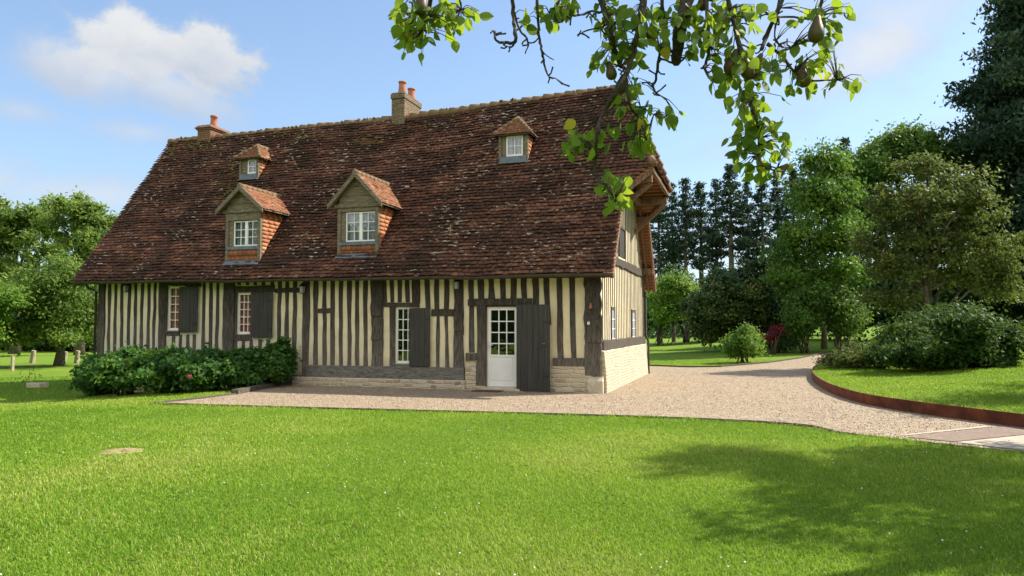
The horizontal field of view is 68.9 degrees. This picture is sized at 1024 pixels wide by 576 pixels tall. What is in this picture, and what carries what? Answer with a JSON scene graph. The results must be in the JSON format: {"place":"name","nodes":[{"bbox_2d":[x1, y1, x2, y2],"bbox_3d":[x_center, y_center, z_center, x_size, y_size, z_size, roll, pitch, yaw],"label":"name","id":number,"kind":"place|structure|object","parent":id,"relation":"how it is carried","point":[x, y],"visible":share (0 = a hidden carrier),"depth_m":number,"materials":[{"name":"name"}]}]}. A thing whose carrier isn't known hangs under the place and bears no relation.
{"place":"outdoors","nodes":[
{"label":"outdoors","id":0,"kind":"place"},
{"bbox_2d":[0,0,994,293],"label":"sky","id":1,"kind":"structure","parent":0,"point":[92,92],"materials":[{"name":"blue"}]},
{"bbox_2d":[0,324,1023,575],"bbox_3d":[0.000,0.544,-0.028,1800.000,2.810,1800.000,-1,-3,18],"label":"ground","id":2,"kind":"structure","parent":0,"point":[680,348],"depth_m":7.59,"materials":[{"name":"green plant"}]},
{"bbox_2d":[10,356,14,370],"bbox_3d":[-21.759,3.325,32.525,0.130,0.750,0.130,-1,-3,18],"label":"fence post","id":3,"kind":"object","parent":2,"relation":"on","point":[12,363],"visible":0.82,"depth_m":32.48,"materials":[{"name":"brown wood"}]},
{"bbox_2d":[0,273,46,350],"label":"broadleaf tree","id":4,"kind":"object","parent":2,"relation":"on","point":[15,297],"visible":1,"depth_m":33.36,"materials":[{"name":"green plant"}]},
{"bbox_2d":[0,291,54,350],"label":"broadleaf tree","id":5,"kind":"object","parent":2,"relation":"on","point":[30,348],"visible":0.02,"depth_m":58.07,"materials":[{"name":"green plant"}]},
{"bbox_2d":[29,350,35,362],"bbox_3d":[-25.042,3.619,39.012,0.342,0.748,0.282,-1,-3,18],"label":"fence post","id":6,"kind":"object","parent":2,"relation":"on","point":[32,357],"visible":0.79,"depth_m":38.92,"materials":[{"name":"brown wood"}]},
{"bbox_2d":[0,192,68,353],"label":"broadleaf tree","id":7,"kind":"object","parent":2,"relation":"on","point":[14,239],"visible":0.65,"depth_m":50.95,"materials":[{"name":"green plant"}]},
{"bbox_2d":[15,367,74,387],"bbox_3d":[-14.599,2.803,23.613,2.125,0.712,0.692,0,-3,7],"label":"stone trough","id":8,"kind":"object","parent":2,"relation":"on","point":[36,384],"visible":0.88,"depth_m":23.49,"materials":[{"name":"grey stone"}]},
{"bbox_2d":[0,247,98,365],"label":"broadleaf tree","id":9,"kind":"object","parent":2,"relation":"on","point":[69,305],"visible":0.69,"depth_m":35.09,"materials":[{"name":"green plant"}]},
{"bbox_2d":[21,285,97,351],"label":"broadleaf tree","id":10,"kind":"object","parent":2,"relation":"on","point":[46,344],"visible":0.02,"depth_m":56.55,"materials":[{"name":"green plant"}]},
{"bbox_2d":[28,184,119,354],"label":"broadleaf tree","id":11,"kind":"object","parent":2,"relation":"on","point":[87,222],"visible":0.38,"depth_m":49.07,"materials":[{"name":"green plant"}]},
{"bbox_2d":[74,350,79,362],"bbox_3d":[-22.729,3.628,39.012,0.336,0.730,0.275,-1,-3,18],"label":"fence post","id":12,"kind":"object","parent":2,"relation":"on","point":[77,354],"visible":0.81,"depth_m":38.92,"materials":[{"name":"brown wood"}]},
{"bbox_2d":[68,350,120,396],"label":"hydrangea bush","id":13,"kind":"object","parent":2,"relation":"on","point":[84,387],"visible":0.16,"depth_m":19.78,"materials":[{"name":"green plant"}]},
{"bbox_2d":[72,341,158,395],"bbox_3d":[-9.910,2.099,19.213,1.524,1.500,2.501,-1,-3,18],"label":"hydrangea bush","id":14,"kind":"object","parent":2,"relation":"on","point":[108,371],"visible":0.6,"depth_m":18.55,"materials":[{"name":"green plant"}]},
{"bbox_2d":[99,448,143,453],"bbox_3d":[-4.994,2.068,9.523,0.541,0.028,0.471,1,-3,-15],"label":"bare soil patch","id":15,"kind":"object","parent":2,"relation":"on","point":[120,450],"visible":0.92,"depth_m":9.46,"materials":[{"name":"beige soil"}]},
{"bbox_2d":[119,342,198,393],"bbox_3d":[-8.624,2.018,18.460,1.652,1.357,2.481,-1,-3,18],"label":"hydrangea bush","id":16,"kind":"object","parent":2,"relation":"on","point":[153,371],"visible":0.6,"depth_m":17.98,"materials":[{"name":"green plant"}]},
{"bbox_2d":[154,393,235,402],"bbox_3d":[-6.806,2.424,16.225,0.199,0.100,2.196,-1,-3,24],"label":"lawn edging","id":17,"kind":"object","parent":2,"relation":"on","point":[196,398],"visible":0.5,"depth_m":16.09,"materials":[{"name":"grey metal"}]},
{"bbox_2d":[162,342,235,392],"bbox_3d":[-7.547,1.999,18.637,1.445,1.320,2.429,-1,-3,18],"label":"hydrangea bush","id":18,"kind":"object","parent":2,"relation":"on","point":[196,373],"visible":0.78,"depth_m":17.97,"materials":[{"name":"green plant"}]},
{"bbox_2d":[212,345,274,389],"bbox_3d":[-6.812,2.042,18.909,1.624,1.203,1.741,1,-3,-17],"label":"hydrangea bush","id":19,"kind":"object","parent":2,"relation":"on","point":[240,370],"visible":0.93,"depth_m":18.57,"materials":[{"name":"green plant"}]},
{"bbox_2d":[231,382,286,393],"bbox_3d":[-6.250,2.523,18.904,0.160,0.186,3.338,0,-3,5],"label":"garden sleeper","id":20,"kind":"object","parent":2,"relation":"on","point":[252,388],"visible":0.43,"depth_m":18.13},
{"bbox_2d":[251,334,306,386],"bbox_3d":[-6.192,1.930,19.546,1.462,1.463,1.650,2,-4,-39],"label":"hydrangea bush","id":21,"kind":"object","parent":2,"relation":"on","point":[278,368],"visible":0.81,"depth_m":19.28,"materials":[{"name":"green plant"}]},
{"bbox_2d":[70,81,672,393],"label":"half timbered house","id":22,"kind":"structure","parent":2,"relation":"on","point":[378,236],"depth_m":20.39,"materials":[{"name":"tile"}]},
{"bbox_2d":[122,284,129,291],"bbox_3d":[-11.255,-0.026,21.812,0.140,0.295,0.210,-1,-3,18],"label":"wall lantern","id":23,"kind":"object","parent":22,"relation":"attached to","point":[126,287],"depth_m":21.74,"materials":[{"name":"metal"}]},
{"bbox_2d":[165,286,185,331],"bbox_3d":[-9.597,0.606,21.449,0.700,1.296,0.202,-1,-3,18],"label":"window","id":24,"kind":"structure","parent":22,"relation":"in","point":[173,291],"depth_m":21.55,"materials":[{"name":"white paint"}]},
{"bbox_2d":[238,293,250,333],"bbox_3d":[-7.317,0.707,20.767,0.621,1.134,0.112,-1,-3,18],"label":"window","id":25,"kind":"structure","parent":22,"relation":"in","point":[244,303],"depth_m":20.81,"materials":[{"name":"white paint"}]},
{"bbox_2d":[234,220,257,246],"bbox_3d":[-7.383,-1.512,20.859,0.870,0.717,0.118,-1,-3,18],"label":"window","id":26,"kind":"structure","parent":22,"relation":"in","point":[245,232],"depth_m":20.88,"materials":[{"name":"white paint"}]},
{"bbox_2d":[248,159,255,173],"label":"window","id":27,"kind":"structure","parent":22,"relation":"in","point":[251,162],"depth_m":23.63,"materials":[{"name":"glass"}]},
{"bbox_2d":[299,282,305,293],"bbox_3d":[-5.593,0.001,19.986,0.140,0.295,0.210,-1,-3,18],"label":"wall lantern","id":28,"kind":"object","parent":22,"relation":"attached to","point":[302,288],"depth_m":19.92,"materials":[{"name":"glass"}]},
{"bbox_2d":[346,211,374,241],"bbox_3d":[-3.996,-1.621,19.887,0.934,0.800,0.118,-1,-3,18],"label":"window","id":29,"kind":"structure","parent":22,"relation":"in","point":[360,226],"depth_m":19.90,"materials":[{"name":"white paint"}]},
{"bbox_2d":[393,307,413,364],"bbox_3d":[-2.755,1.238,19.211,0.600,1.483,0.140,-1,-3,18],"label":"window","id":30,"kind":"structure","parent":22,"relation":"in","point":[397,308],"depth_m":19.27,"materials":[{"name":"white paint"}]},
{"bbox_2d":[453,280,459,289],"bbox_3d":[-1.370,-0.107,18.650,0.140,0.295,0.210,-1,-3,18],"label":"wall lantern","id":31,"kind":"object","parent":22,"relation":"attached to","point":[456,283],"depth_m":18.58,"materials":[{"name":"glass"}]},
{"bbox_2d":[488,307,515,386],"bbox_3d":[-0.235,1.446,18.406,0.785,1.964,0.119,-1,-3,18],"label":"door","id":32,"kind":"structure","parent":22,"relation":"in","point":[501,368],"depth_m":18.42,"materials":[{"name":"white paint"}]},
{"bbox_2d":[506,135,522,156],"bbox_3d":[0.088,-3.946,20.816,0.498,0.571,0.112,-1,-3,18],"label":"window","id":33,"kind":"structure","parent":22,"relation":"in","point":[514,144],"depth_m":20.83,"materials":[{"name":"white paint"}]},
{"bbox_2d":[611,307,615,339],"bbox_3d":[2.604,0.921,19.266,0.040,0.870,0.574,-1,-3,18],"label":"window","id":34,"kind":"structure","parent":22,"relation":"in","point":[613,314],"depth_m":19.33,"materials":[{"name":"white glass"}]},
{"bbox_2d":[618,226,625,258],"bbox_3d":[3.065,-1.273,20.823,0.045,0.850,1.018,-1,-3,18],"label":"gable window","id":35,"kind":"structure","parent":22,"relation":"in","point":[622,238],"depth_m":20.91,"materials":[{"name":"paint"}]},
{"bbox_2d":[631,309,635,336],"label":"gable window","id":36,"kind":"structure","parent":22,"relation":"in","point":[633,332],"depth_m":22.71,"materials":[{"name":"white paint"}]},
{"bbox_2d":[154,403,832,431],"bbox_3d":[-1.114,2.299,13.618,12.778,0.086,0.912,-1,-3,18],"label":"lawn edging","id":37,"kind":"object","parent":2,"relation":"on","point":[714,419],"visible":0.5,"depth_m":13.55,"materials":[{"name":"metal"}]},
{"bbox_2d":[0,415,1002,575],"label":"clover flowers","id":38,"kind":"object","parent":2,"relation":"on","point":[541,461],"visible":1,"depth_m":7.39,"materials":[{"name":"white plant"}]},
{"bbox_2d":[5,405,1015,566],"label":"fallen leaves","id":39,"kind":"object","parent":2,"relation":"on","point":[453,524],"visible":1,"depth_m":6.76,"materials":[{"name":"green plant"}]},
{"bbox_2d":[165,352,1023,451],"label":"gravel drive","id":40,"kind":"structure","parent":2,"relation":"on","point":[795,369],"depth_m":15.80,"materials":[{"name":"beige gravel"}]},
{"bbox_2d":[471,390,503,391],"bbox_3d":[-0.591,2.482,17.993,0.700,0.020,0.380,-1,-3,18],"label":"doormat","id":41,"kind":"object","parent":40,"relation":"on","point":[487,390],"visible":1,"depth_m":17.96,"materials":[{"name":"brown"}]},
{"bbox_2d":[151,372,1019,447],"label":"pebbles","id":42,"kind":"object","parent":40,"relation":"on","point":[652,407],"visible":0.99,"depth_m":15.17,"materials":[{"name":"beige stone"}]},
{"bbox_2d":[894,426,990,435],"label":"paving kerb","id":43,"kind":"structure","parent":40,"relation":"on","point":[946,430],"depth_m":11.21,"materials":[{"name":"concrete"}]},
{"bbox_2d":[909,426,1023,440],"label":"paving band","id":44,"kind":"object","parent":40,"relation":"on","point":[982,433],"visible":1,"depth_m":10.80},
{"bbox_2d":[387,0,866,216],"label":"pear tree","id":45,"kind":"object","parent":2,"relation":"on","point":[747,66],"visible":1,"depth_m":3.27,"materials":[{"name":"green plant"}]},
{"bbox_2d":[650,204,683,343],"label":"conifer tree","id":46,"kind":"object","parent":2,"relation":"on","point":[659,220],"visible":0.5,"depth_m":65.98,"materials":[{"name":"green plant"}]},
{"bbox_2d":[656,182,688,341],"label":"conifer tree","id":47,"kind":"object","parent":2,"relation":"on","point":[673,200],"visible":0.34,"depth_m":70.23,"materials":[{"name":"green plant"}]},
{"bbox_2d":[644,260,702,345],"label":"tall shrub","id":48,"kind":"object","parent":2,"relation":"on","point":[660,328],"visible":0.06,"depth_m":58.60,"materials":[{"name":"green plant"}]},
{"bbox_2d":[645,268,709,341],"bbox_3d":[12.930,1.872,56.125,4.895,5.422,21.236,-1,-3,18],"label":"young tree","id":49,"kind":"object","parent":2,"relation":"on","point":[662,309],"visible":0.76,"depth_m":47.36,"materials":[{"name":"green plant"}]},
{"bbox_2d":[662,177,705,341],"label":"conifer tree","id":50,"kind":"object","parent":2,"relation":"on","point":[683,245],"visible":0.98,"depth_m":66.21,"materials":[{"name":"green plant"}]},
{"bbox_2d":[678,181,722,287],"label":"conifer tree","id":51,"kind":"object","parent":2,"relation":"on","point":[700,197],"visible":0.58,"depth_m":70.12,"materials":[{"name":"green plant"}]},
{"bbox_2d":[697,178,728,277],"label":"conifer tree","id":52,"kind":"object","parent":2,"relation":"on","point":[712,257],"visible":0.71,"depth_m":66.18,"materials":[{"name":"green plant"}]},
{"bbox_2d":[673,253,784,351],"bbox_3d":[11.932,0.777,40.605,6.371,5.385,6.576,-1,-3,18],"label":"magnolia bush","id":53,"kind":"object","parent":2,"relation":"on","point":[731,299],"visible":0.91,"depth_m":38.96,"materials":[{"name":"green plant"}]},
{"bbox_2d":[698,164,760,269],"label":"conifer tree","id":54,"kind":"object","parent":2,"relation":"on","point":[736,213],"visible":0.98,"depth_m":64.28,"materials":[{"name":"green plant"}]},
{"bbox_2d":[650,351,829,366],"bbox_3d":[11.170,3.064,31.965,12.874,0.375,2.399,2,-4,-37],"label":"lawn edging","id":55,"kind":"object","parent":2,"relation":"on","point":[744,363],"visible":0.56,"depth_m":28.99,"materials":[{"name":"metal"}]},
{"bbox_2d":[718,321,770,362],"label":"flowering shrub","id":56,"kind":"object","parent":2,"relation":"on","point":[742,343],"visible":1,"depth_m":30.21,"materials":[{"name":"green plant"}]},
{"bbox_2d":[734,182,759,271],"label":"conifer tree","id":57,"kind":"object","parent":2,"relation":"on","point":[746,188],"visible":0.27,"depth_m":70.36,"materials":[{"name":"green plant"}]},
{"bbox_2d":[739,182,781,270],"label":"conifer tree","id":58,"kind":"object","parent":2,"relation":"on","point":[759,196],"visible":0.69,"depth_m":64.30,"materials":[{"name":"green plant"}]},
{"bbox_2d":[751,322,789,354],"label":"red shrub","id":59,"kind":"object","parent":2,"relation":"on","point":[772,336],"visible":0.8,"depth_m":35.87,"materials":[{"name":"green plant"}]},
{"bbox_2d":[764,172,788,256],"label":"conifer tree","id":60,"kind":"object","parent":2,"relation":"on","point":[775,195],"visible":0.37,"depth_m":68.44,"materials":[{"name":"green plant"}]},
{"bbox_2d":[762,327,802,352],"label":"dark shrub","id":61,"kind":"object","parent":2,"relation":"on","point":[784,344],"visible":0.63,"depth_m":36.55,"materials":[{"name":"green plant"}]},
{"bbox_2d":[751,246,814,335],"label":"tall shrub","id":62,"kind":"object","parent":2,"relation":"on","point":[781,295],"visible":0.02,"depth_m":56.14,"materials":[{"name":"green plant"}]},
{"bbox_2d":[769,168,807,256],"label":"conifer tree","id":63,"kind":"object","parent":2,"relation":"on","point":[784,212],"visible":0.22,"depth_m":66.41,"materials":[{"name":"green plant"}]},
{"bbox_2d":[773,280,835,353],"bbox_3d":[14.270,1.393,36.390,2.873,3.723,3.329,-1,-3,18],"label":"feathery shrub","id":64,"kind":"object","parent":2,"relation":"on","point":[800,320],"visible":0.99,"depth_m":36.02,"materials":[{"name":"green plant"}]},
{"bbox_2d":[744,137,878,348],"bbox_3d":[15.566,-2.243,38.068,7.171,11.206,5.734,-1,-3,18],"label":"slender maple","id":65,"kind":"object","parent":2,"relation":"on","point":[817,193],"visible":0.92,"depth_m":37.44,"materials":[{"name":"green plant"}]},
{"bbox_2d":[644,315,1023,337],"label":"woodland","id":66,"kind":"object","parent":2,"relation":"on","point":[651,334],"visible":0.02,"depth_m":96.55,"materials":[{"name":"green plant"}]},
{"bbox_2d":[791,250,887,340],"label":"evergreen tree","id":67,"kind":"object","parent":2,"relation":"on","point":[859,332],"visible":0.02,"depth_m":50.84,"materials":[{"name":"green plant"}]},
{"bbox_2d":[834,137,863,262],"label":"conifer tree","id":68,"kind":"object","parent":2,"relation":"on","point":[846,141],"visible":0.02,"depth_m":62.52,"materials":[{"name":"green plant"}]},
{"bbox_2d":[818,279,880,350],"bbox_3d":[16.354,1.408,36.532,2.963,3.687,3.045,-1,-3,18],"label":"feathery shrub","id":69,"kind":"object","parent":2,"relation":"on","point":[848,314],"visible":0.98,"depth_m":36.09,"materials":[{"name":"green plant"}]},
{"bbox_2d":[825,114,978,323],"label":"broadleaf tree","id":70,"kind":"object","parent":2,"relation":"on","point":[906,141],"visible":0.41,"depth_m":48.66,"materials":[{"name":"green plant"}]},
{"bbox_2d":[812,364,1023,426],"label":"steel edging","id":71,"kind":"object","parent":2,"relation":"on","point":[983,415],"visible":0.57,"depth_m":13.23,"materials":[{"name":"brown metal"}]},
{"bbox_2d":[813,321,1023,413],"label":"raised lawn","id":72,"kind":"structure","parent":0,"point":[874,339],"depth_m":16.08,"materials":[{"name":"green plant"}]},
{"bbox_2d":[812,332,876,367],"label":"shrub","id":73,"kind":"object","parent":72,"relation":"on","point":[848,357],"visible":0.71,"depth_m":23.10,"materials":[{"name":"green plant"}]},
{"bbox_2d":[854,338,889,368],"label":"shrub","id":74,"kind":"object","parent":72,"relation":"on","point":[868,355],"visible":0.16,"depth_m":22.29,"materials":[{"name":"green plant"}]},
{"bbox_2d":[849,234,998,328],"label":"evergreen tree","id":75,"kind":"object","parent":72,"relation":"on","point":[948,295],"visible":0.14,"depth_m":46.57,"materials":[{"name":"green plant"}]},
{"bbox_2d":[841,150,1023,316],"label":"apple tree","id":76,"kind":"object","parent":72,"relation":"on","point":[928,239],"visible":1,"depth_m":26.72,"materials":[{"name":"green plant"}]},
{"bbox_2d":[863,296,1023,369],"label":"rhododendron bush","id":77,"kind":"object","parent":72,"relation":"on","point":[952,335],"visible":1,"depth_m":19.66,"materials":[{"name":"green plant"}]},
{"bbox_2d":[914,0,1023,313],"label":"pine tree","id":78,"kind":"object","parent":72,"relation":"on","point":[993,94],"visible":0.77,"depth_m":46.20,"materials":[{"name":"green plant"}]},
{"bbox_2d":[939,269,1023,320],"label":"evergreen tree","id":79,"kind":"object","parent":72,"relation":"on","point":[1007,313],"visible":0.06,"depth_m":49.13,"materials":[{"name":"green plant"}]},
{"bbox_2d":[979,269,1023,320],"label":"evergreen tree","id":80,"kind":"object","parent":72,"relation":"on","point":[1017,313],"visible":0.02,"depth_m":48.92,"materials":[{"name":"green plant"}]},
{"bbox_2d":[960,435,1023,449],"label":"paving apron","id":81,"kind":"object","parent":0,"point":[1015,442],"visible":1,"depth_m":10.06,"materials":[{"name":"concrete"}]}
]}

